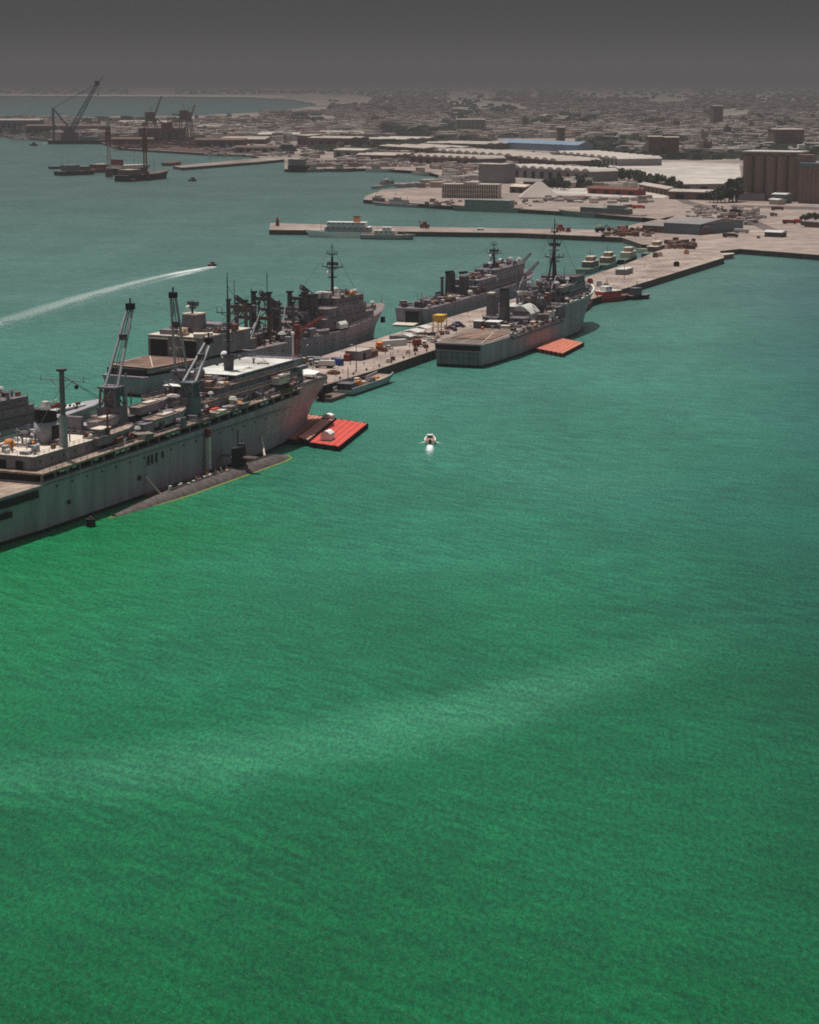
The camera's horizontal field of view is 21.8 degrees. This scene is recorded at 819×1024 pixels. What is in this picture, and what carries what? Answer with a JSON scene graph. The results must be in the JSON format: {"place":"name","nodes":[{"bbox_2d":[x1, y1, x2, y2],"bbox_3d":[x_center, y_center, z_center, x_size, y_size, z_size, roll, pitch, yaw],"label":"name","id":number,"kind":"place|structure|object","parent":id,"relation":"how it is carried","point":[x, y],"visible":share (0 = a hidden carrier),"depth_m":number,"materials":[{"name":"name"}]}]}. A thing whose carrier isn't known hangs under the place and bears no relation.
{"place":"outdoors","nodes":[
{"label":"outdoors","id":0,"kind":"place"},
{"bbox_2d":[5,132,250,153],"bbox_3d":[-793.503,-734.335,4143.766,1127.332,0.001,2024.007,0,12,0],"label":"yard ground","id":1,"kind":"structure","parent":0,"point":[184,149],"depth_m":3346.59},
{"bbox_2d":[0,119,43,128],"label":"dock shed","id":2,"kind":"structure","parent":1,"relation":"on","point":[10,123],"depth_m":4525.99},
{"bbox_2d":[0,133,105,139],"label":"yard clutter","id":3,"kind":"object","parent":1,"relation":"on","point":[26,136],"visible":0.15,"depth_m":3965.39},
{"bbox_2d":[25,124,110,133],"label":"dock shed","id":4,"kind":"structure","parent":1,"relation":"on","point":[35,128],"depth_m":4170.11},
{"bbox_2d":[111,137,155,144],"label":"dock shed","id":5,"kind":"structure","parent":1,"relation":"on","point":[129,140],"depth_m":3566.39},
{"bbox_2d":[144,96,161,140],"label":"portal crane","id":6,"kind":"object","parent":1,"relation":"on","point":[149,116],"visible":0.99,"depth_m":3646.21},
{"bbox_2d":[112,138,199,148],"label":"yard clutter","id":7,"kind":"object","parent":1,"relation":"on","point":[163,145],"visible":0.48,"depth_m":3489.24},
{"bbox_2d":[138,126,185,141],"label":"dock shed","id":8,"kind":"structure","parent":1,"relation":"on","point":[167,134],"depth_m":3731.21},
{"bbox_2d":[158,119,177,143],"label":"portal crane","id":9,"kind":"object","parent":1,"relation":"on","point":[167,125],"visible":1,"depth_m":3606.74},
{"bbox_2d":[171,105,191,142],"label":"portal crane","id":10,"kind":"object","parent":1,"relation":"on","point":[183,115],"visible":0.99,"depth_m":3604.07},
{"bbox_2d":[195,138,246,146],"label":"dock shed","id":11,"kind":"structure","parent":1,"relation":"on","point":[209,142],"depth_m":3443.28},
{"bbox_2d":[0,95,285,96],"bbox_3d":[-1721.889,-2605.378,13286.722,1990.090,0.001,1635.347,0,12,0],"label":"shoreline","id":12,"kind":"structure","parent":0,"point":[150,95],"depth_m":13314.01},
{"bbox_2d":[0,79,818,1023],"bbox_3d":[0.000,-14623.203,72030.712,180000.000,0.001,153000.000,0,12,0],"label":"water","id":13,"kind":"structure","parent":0,"point":[498,703],"depth_m":429.00,"materials":[{"name":"liquid"}]},
{"bbox_2d":[0,386,103,442],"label":"frigate","id":14,"kind":"object","parent":13,"relation":"on","point":[17,408],"visible":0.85,"depth_m":681.91,"materials":[{"name":"grey metal"}]},
{"bbox_2d":[54,160,94,175],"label":"dredger","id":15,"kind":"object","parent":13,"relation":"on","point":[69,170],"visible":1,"depth_m":2541.37,"materials":[{"name":"grey metal"}]},
{"bbox_2d":[47,77,105,143],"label":"floating crane","id":16,"kind":"object","parent":13,"relation":"on","point":[69,135],"visible":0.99,"depth_m":3733.79,"materials":[{"name":"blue metal"}]},
{"bbox_2d":[89,163,109,172],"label":"barge","id":17,"kind":"object","parent":13,"relation":"on","point":[99,168],"visible":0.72,"depth_m":2615.62,"materials":[{"name":"grey metal"}]},
{"bbox_2d":[105,116,112,176],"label":"derrick tower","id":18,"kind":"structure","parent":13,"relation":"in","point":[108,171],"depth_m":2468.95,"materials":[{"name":"metal"}]},
{"bbox_2d":[105,159,149,174],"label":"floating dock","id":19,"kind":"object","parent":13,"relation":"on","point":[117,165],"visible":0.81,"depth_m":2560.16,"materials":[{"name":"grey metal"}]},
{"bbox_2d":[114,156,168,181],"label":"coaster","id":20,"kind":"object","parent":13,"relation":"on","point":[124,175],"visible":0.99,"depth_m":2398.30,"materials":[{"name":"black metal"}]},
{"bbox_2d":[142,128,148,179],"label":"derrick tower","id":21,"kind":"structure","parent":20,"relation":"on","point":[145,142],"depth_m":2411.75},
{"bbox_2d":[0,273,326,545],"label":"tender ship","id":22,"kind":"object","parent":13,"relation":"on","point":[54,474],"visible":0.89,"depth_m":597.35,"materials":[{"name":"white paint"}]},
{"bbox_2d":[86,413,120,429],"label":"launch","id":23,"kind":"object","parent":22,"relation":"on","point":[99,421],"visible":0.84,"depth_m":584.73,"materials":[{"name":"metal"}]},
{"bbox_2d":[83,422,133,448],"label":"launch","id":24,"kind":"object","parent":22,"relation":"on","point":[103,439],"visible":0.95,"depth_m":576.72,"materials":[{"name":"metal"}]},
{"bbox_2d":[128,395,168,417],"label":"launch","id":25,"kind":"object","parent":22,"relation":"on","point":[143,409],"visible":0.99,"depth_m":608.48,"materials":[{"name":"metal"}]},
{"bbox_2d":[141,406,185,427],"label":"launch","id":26,"kind":"object","parent":22,"relation":"on","point":[156,419],"visible":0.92,"depth_m":606.15,"materials":[{"name":"metal"}]},
{"bbox_2d":[271,371,289,388],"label":"motor boat","id":27,"kind":"object","parent":22,"relation":"on","point":[281,379],"visible":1,"depth_m":668.21,"materials":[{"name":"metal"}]},
{"bbox_2d":[109,429,291,518],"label":"submarine","id":28,"kind":"object","parent":13,"relation":"on","point":[241,467],"visible":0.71,"depth_m":617.84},
{"bbox_2d":[102,246,384,396],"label":"supply ship","id":29,"kind":"object","parent":13,"relation":"on","point":[349,318],"visible":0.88,"depth_m":859.60,"materials":[{"name":"metal"}]},
{"bbox_2d":[287,149,308,172],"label":"lighter","id":30,"kind":"object","parent":13,"relation":"on","point":[297,165],"visible":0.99,"depth_m":2621.42,"materials":[{"name":"grey metal"}]},
{"bbox_2d":[287,414,321,444],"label":"pontoon","id":31,"kind":"object","parent":13,"relation":"on","point":[312,419],"visible":0.34,"depth_m":699.51,"materials":[{"name":"wood"}]},
{"bbox_2d":[297,417,335,445],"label":"pontoon","id":32,"kind":"object","parent":13,"relation":"on","point":[311,432],"visible":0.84,"depth_m":692.05,"materials":[{"name":"wood"}]},
{"bbox_2d":[316,393,345,402],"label":"work float","id":33,"kind":"object","parent":13,"relation":"on","point":[331,397],"visible":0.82,"depth_m":769.40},
{"bbox_2d":[309,419,367,451],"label":"pontoon","id":34,"kind":"object","parent":13,"relation":"on","point":[347,432],"visible":0.92,"depth_m":687.76,"materials":[{"name":"metal"}]},
{"bbox_2d":[319,429,335,440],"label":"shelter","id":35,"kind":"object","parent":34,"relation":"on","point":[328,435],"visible":1,"depth_m":675.30,"materials":[{"name":"white paint"}]},
{"bbox_2d":[329,164,355,171],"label":"work vessel","id":36,"kind":"object","parent":13,"relation":"on","point":[338,168],"visible":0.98,"depth_m":2637.88,"materials":[{"name":"grey metal"}]},
{"bbox_2d":[305,208,397,237],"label":"motor yacht","id":37,"kind":"object","parent":13,"relation":"on","point":[356,227],"visible":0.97,"depth_m":1552.20,"materials":[{"name":"white paint"}]},
{"bbox_2d":[333,371,393,396],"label":"landing craft","id":38,"kind":"object","parent":13,"relation":"on","point":[352,387],"visible":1,"depth_m":793.15,"materials":[{"name":"grey metal"}]},
{"bbox_2d":[365,164,394,171],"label":"work vessel","id":39,"kind":"object","parent":13,"relation":"on","point":[375,167],"visible":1,"depth_m":2626.58,"materials":[{"name":"grey metal"}]},
{"bbox_2d":[370,176,397,188],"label":"craft","id":40,"kind":"object","parent":13,"relation":"on","point":[384,183],"visible":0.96,"depth_m":2266.55,"materials":[{"name":"grey metal"}]},
{"bbox_2d":[360,222,415,239],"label":"patrol boat","id":41,"kind":"object","parent":13,"relation":"on","point":[386,233],"visible":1,"depth_m":1536.41,"materials":[{"name":"grey metal"}]},
{"bbox_2d":[372,195,418,207],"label":"craft","id":42,"kind":"object","parent":13,"relation":"on","point":[395,201],"visible":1,"depth_m":1927.97,"materials":[{"name":"grey metal"}]},
{"bbox_2d":[392,242,538,325],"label":"landing ship","id":43,"kind":"object","parent":13,"relation":"on","point":[467,293],"visible":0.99,"depth_m":1063.87,"materials":[{"name":"metal"}]},
{"bbox_2d":[450,199,521,212],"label":"naval ship","id":44,"kind":"object","parent":13,"relation":"on","point":[484,205],"visible":1,"depth_m":1850.31,"materials":[{"name":"grey metal"}]},
{"bbox_2d":[435,219,594,367],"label":"amphibious ship","id":45,"kind":"object","parent":13,"relation":"on","point":[504,329],"visible":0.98,"depth_m":920.78,"materials":[{"name":"metal"}]},
{"bbox_2d":[306,248,723,397],"bbox_3d":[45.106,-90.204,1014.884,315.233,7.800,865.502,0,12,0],"label":"pier","id":46,"kind":"structure","parent":13,"relation":"in","point":[655,271],"depth_m":1025.25,"materials":[{"name":"concrete"}]},
{"bbox_2d":[290,316,323,363],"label":"mobile crane","id":47,"kind":"object","parent":46,"relation":"on","point":[297,328],"visible":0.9,"depth_m":832.50,"materials":[{"name":"metal"}]},
{"bbox_2d":[314,360,334,367],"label":"truck","id":48,"kind":"object","parent":46,"relation":"on","point":[326,363],"visible":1,"depth_m":828.38,"materials":[{"name":"white metal"}]},
{"bbox_2d":[344,347,377,360],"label":"workshop","id":49,"kind":"structure","parent":46,"relation":"on","point":[366,353],"depth_m":853.84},
{"bbox_2d":[380,339,406,345],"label":"shipping container","id":50,"kind":"object","parent":46,"relation":"on","point":[396,342],"visible":0.91,"depth_m":896.61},
{"bbox_2d":[432,314,446,331],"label":"hopper","id":51,"kind":"object","parent":46,"relation":"on","point":[439,318],"visible":0.93,"depth_m":945.60,"materials":[{"name":"metal"}]},
{"bbox_2d":[535,338,583,356],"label":"pontoon","id":52,"kind":"object","parent":13,"relation":"on","point":[560,347],"visible":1,"depth_m":909.54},
{"bbox_2d":[576,255,600,274],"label":"tug","id":53,"kind":"object","parent":13,"relation":"on","point":[590,264],"visible":0.98,"depth_m":1275.58,"materials":[{"name":"metal"}]},
{"bbox_2d":[558,195,646,217],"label":"naval ship","id":54,"kind":"object","parent":13,"relation":"on","point":[589,212],"visible":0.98,"depth_m":1767.79,"materials":[{"name":"grey metal"}]},
{"bbox_2d":[599,245,616,269],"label":"tug","id":55,"kind":"object","parent":13,"relation":"on","point":[608,259],"visible":0.96,"depth_m":1305.95,"materials":[{"name":"metal"}]},
{"bbox_2d":[595,283,628,302],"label":"tug","id":56,"kind":"object","parent":13,"relation":"on","point":[609,293],"visible":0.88,"depth_m":1108.82,"materials":[{"name":"red metal"}]},
{"bbox_2d":[616,246,637,264],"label":"tug","id":57,"kind":"object","parent":13,"relation":"on","point":[628,254],"visible":0.94,"depth_m":1343.19,"materials":[{"name":"metal"}]},
{"bbox_2d":[626,287,649,299],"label":"work boat","id":58,"kind":"object","parent":13,"relation":"on","point":[635,293],"visible":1,"depth_m":1120.74,"materials":[{"name":"grey metal"}]},
{"bbox_2d":[641,238,664,257],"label":"tug","id":59,"kind":"object","parent":13,"relation":"on","point":[656,245],"visible":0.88,"depth_m":1390.96,"materials":[{"name":"metal"}]},
{"bbox_2d":[0,81,818,259],"bbox_3d":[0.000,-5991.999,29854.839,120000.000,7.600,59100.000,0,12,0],"label":"land","id":60,"kind":"structure","parent":0,"point":[317,100],"depth_m":11996.63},
{"bbox_2d":[221,136,269,143],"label":"shed","id":61,"kind":"structure","parent":60,"relation":"on","point":[259,139],"depth_m":3646.32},
{"bbox_2d":[204,139,293,156],"bbox_3d":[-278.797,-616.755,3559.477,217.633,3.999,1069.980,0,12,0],"label":"yard clutter","id":62,"kind":"object","parent":60,"relation":"on","point":[254,153],"visible":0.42,"depth_m":3152.22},
{"bbox_2d":[235,145,276,152],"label":"dock shed","id":63,"kind":"structure","parent":60,"relation":"on","point":[250,148],"depth_m":3205.34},
{"bbox_2d":[297,134,336,144],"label":"shed","id":64,"kind":"structure","parent":60,"relation":"on","point":[303,139],"depth_m":3398.87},
{"bbox_2d":[308,136,369,146],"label":"shed","id":65,"kind":"structure","parent":60,"relation":"on","point":[319,140],"depth_m":3336.47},
{"bbox_2d":[334,148,378,157],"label":"shed","id":66,"kind":"structure","parent":60,"relation":"on","point":[340,152],"depth_m":2991.91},
{"bbox_2d":[286,162,477,174],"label":"sand flat","id":67,"kind":"structure","parent":60,"relation":"on","point":[428,169],"depth_m":2649.33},
{"bbox_2d":[306,159,425,166],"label":"yard clutter","id":68,"kind":"object","parent":67,"relation":"on","point":[395,163],"visible":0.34,"depth_m":2736.30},
{"bbox_2d":[356,152,413,159],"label":"shed","id":69,"kind":"structure","parent":60,"relation":"on","point":[376,155],"depth_m":2885.49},
{"bbox_2d":[369,136,437,141],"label":"shed","id":70,"kind":"structure","parent":60,"relation":"on","point":[415,138],"depth_m":3621.23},
{"bbox_2d":[0,87,818,140],"bbox_3d":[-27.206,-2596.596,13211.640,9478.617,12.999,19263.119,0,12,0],"label":"town mass","id":71,"kind":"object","parent":60,"relation":"on","point":[415,116],"visible":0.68,"depth_m":5640.14,"materials":[{"name":"concrete"}]},
{"bbox_2d":[0,87,818,151],"bbox_3d":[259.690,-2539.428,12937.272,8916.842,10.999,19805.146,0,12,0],"label":"tree cover","id":72,"kind":"object","parent":60,"relation":"on","point":[422,131],"visible":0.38,"depth_m":5177.59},
{"bbox_2d":[379,143,478,152],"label":"shed","id":73,"kind":"structure","parent":60,"relation":"on","point":[426,148],"depth_m":3172.22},
{"bbox_2d":[409,153,505,163],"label":"shed","id":74,"kind":"structure","parent":60,"relation":"on","point":[428,158],"depth_m":2759.49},
{"bbox_2d":[425,141,508,149],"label":"shed","id":75,"kind":"structure","parent":60,"relation":"on","point":[500,145],"depth_m":3352.59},
{"bbox_2d":[456,119,485,130],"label":"apartment block","id":76,"kind":"structure","parent":60,"relation":"on","point":[475,124],"depth_m":4185.18,"materials":[{"name":"grey concrete"}]},
{"bbox_2d":[299,136,680,187],"bbox_3d":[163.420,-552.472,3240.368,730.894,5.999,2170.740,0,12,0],"label":"yard clutter","id":77,"kind":"object","parent":60,"relation":"on","point":[454,172],"visible":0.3,"depth_m":2625.74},
{"bbox_2d":[433,148,551,160],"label":"shed","id":78,"kind":"structure","parent":60,"relation":"on","point":[511,155],"depth_m":2910.10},
{"bbox_2d":[479,163,515,183],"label":"office block","id":79,"kind":"structure","parent":60,"relation":"on","point":[502,173],"depth_m":2281.16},
{"bbox_2d":[270,182,818,253],"bbox_3d":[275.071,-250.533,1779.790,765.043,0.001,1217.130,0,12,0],"label":"quay apron","id":80,"kind":"object","parent":60,"relation":"on","point":[799,238],"visible":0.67,"depth_m":1652.34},
{"bbox_2d":[425,198,531,205],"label":"yard clutter","id":81,"kind":"object","parent":80,"relation":"on","point":[436,202],"visible":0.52,"depth_m":1904.30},
{"bbox_2d":[509,184,531,192],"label":"shed","id":82,"kind":"structure","parent":80,"relation":"on","point":[518,188],"depth_m":2087.09,"materials":[{"name":"metal"}]},
{"bbox_2d":[519,182,556,198],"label":"marquee","id":83,"kind":"object","parent":80,"relation":"on","point":[538,190],"visible":0.8,"depth_m":1993.36},
{"bbox_2d":[523,195,653,202],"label":"yard clutter","id":84,"kind":"object","parent":80,"relation":"on","point":[582,198],"visible":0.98,"depth_m":1945.60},
{"bbox_2d":[601,225,654,236],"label":"yard clutter","id":85,"kind":"object","parent":80,"relation":"on","point":[648,232],"visible":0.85,"depth_m":1527.94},
{"bbox_2d":[642,223,711,234],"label":"warehouse","id":86,"kind":"structure","parent":80,"relation":"on","point":[659,228],"depth_m":1552.09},
{"bbox_2d":[664,237,696,248],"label":"yard clutter","id":87,"kind":"object","parent":80,"relation":"on","point":[675,242],"visible":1,"depth_m":1422.31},
{"bbox_2d":[668,189,715,199],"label":"shed","id":88,"kind":"structure","parent":80,"relation":"on","point":[692,194],"depth_m":1975.44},
{"bbox_2d":[662,217,742,234],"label":"warehouse","id":89,"kind":"structure","parent":80,"relation":"on","point":[689,225],"depth_m":1546.31,"materials":[{"name":"grey metal"}]},
{"bbox_2d":[685,205,760,224],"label":"yard clutter","id":90,"kind":"object","parent":80,"relation":"on","point":[754,212],"visible":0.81,"depth_m":1748.49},
{"bbox_2d":[735,150,809,201],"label":"grain silo","id":91,"kind":"object","parent":80,"relation":"on","point":[767,174],"visible":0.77,"depth_m":1950.13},
{"bbox_2d":[764,230,787,236],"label":"shelter","id":92,"kind":"object","parent":80,"relation":"on","point":[775,233],"visible":1,"depth_m":1512.46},
{"bbox_2d":[772,193,791,203],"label":"shelter","id":93,"kind":"object","parent":80,"relation":"on","point":[787,197],"visible":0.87,"depth_m":1914.22,"materials":[{"name":"white metal"}]},
{"bbox_2d":[498,139,592,150],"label":"warehouse","id":94,"kind":"structure","parent":60,"relation":"on","point":[541,145],"depth_m":3292.85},
{"bbox_2d":[517,155,599,166],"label":"shed","id":95,"kind":"structure","parent":60,"relation":"on","point":[563,160],"depth_m":2685.67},
{"bbox_2d":[516,164,617,181],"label":"shed","id":96,"kind":"structure","parent":60,"relation":"on","point":[545,171],"depth_m":2347.74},
{"bbox_2d":[555,150,661,165],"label":"shed","id":97,"kind":"structure","parent":60,"relation":"on","point":[617,158],"depth_m":2745.70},
{"bbox_2d":[550,185,666,197],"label":"sand flat","id":98,"kind":"structure","parent":60,"relation":"on","point":[574,191],"depth_m":2078.62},
{"bbox_2d":[587,185,646,195],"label":"shed","id":99,"kind":"structure","parent":98,"relation":"on","point":[617,190],"depth_m":2056.78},
{"bbox_2d":[639,182,678,195],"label":"shed","id":100,"kind":"structure","parent":98,"relation":"on","point":[657,188],"depth_m":2076.84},
{"bbox_2d":[645,136,662,155],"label":"apartment block","id":101,"kind":"structure","parent":60,"relation":"on","point":[654,144],"depth_m":2972.22,"materials":[{"name":"grey concrete"}]},
{"bbox_2d":[662,136,679,153],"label":"apartment block","id":102,"kind":"structure","parent":60,"relation":"on","point":[670,144],"depth_m":2972.30,"materials":[{"name":"grey concrete"}]},
{"bbox_2d":[609,162,740,181],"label":"sand flat","id":103,"kind":"structure","parent":60,"relation":"on","point":[684,171],"depth_m":2592.67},
{"bbox_2d":[659,180,725,189],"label":"shed","id":104,"kind":"structure","parent":60,"relation":"on","point":[710,184],"depth_m":2103.20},
{"bbox_2d":[586,118,818,160],"bbox_3d":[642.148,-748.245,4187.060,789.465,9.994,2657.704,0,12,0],"label":"tree cover","id":105,"kind":"object","parent":60,"relation":"on","point":[695,154],"visible":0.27,"depth_m":3042.17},
{"bbox_2d":[597,110,818,152],"bbox_3d":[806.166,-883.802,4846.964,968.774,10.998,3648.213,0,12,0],"label":"town mass","id":106,"kind":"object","parent":60,"relation":"on","point":[686,145],"visible":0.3,"depth_m":3683.33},
{"bbox_2d":[709,105,722,122],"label":"apartment block","id":107,"kind":"structure","parent":60,"relation":"on","point":[716,113],"depth_m":4819.56,"materials":[{"name":"grey concrete"}]},
{"bbox_2d":[767,128,804,143],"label":"apartment block","id":108,"kind":"structure","parent":60,"relation":"on","point":[786,135],"depth_m":3383.67,"materials":[{"name":"grey concrete"}]},
{"bbox_2d":[0,81,818,84],"bbox_3d":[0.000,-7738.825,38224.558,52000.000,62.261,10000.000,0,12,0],"label":"hills","id":109,"kind":"structure","parent":0,"point":[476,83],"depth_m":34777.69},
{"bbox_2d":[0,0,818,78],"label":"sky","id":110,"kind":"structure","parent":0,"point":[40,39],"materials":[{"name":"grey"}]},
{"bbox_2d":[441,181,501,198],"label":"arcaded building","id":111,"kind":"structure","parent":0,"point":[472,189],"depth_m":1995.95,"materials":[{"name":"beige concrete"}]},
{"bbox_2d":[684,202,776,230],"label":"road","id":112,"kind":"structure","parent":0,"point":[762,226],"depth_m":1651.74,"materials":[{"name":"asphalt"}]},
{"bbox_2d":[730,205,818,209],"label":"road","id":113,"kind":"structure","parent":0,"point":[787,207],"depth_m":1854.16,"materials":[{"name":"asphalt"}]},
{"bbox_2d":[796,154,818,203],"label":"silo tower","id":114,"kind":"structure","parent":0,"point":[808,186],"depth_m":1910.81,"materials":[{"name":"concrete"}]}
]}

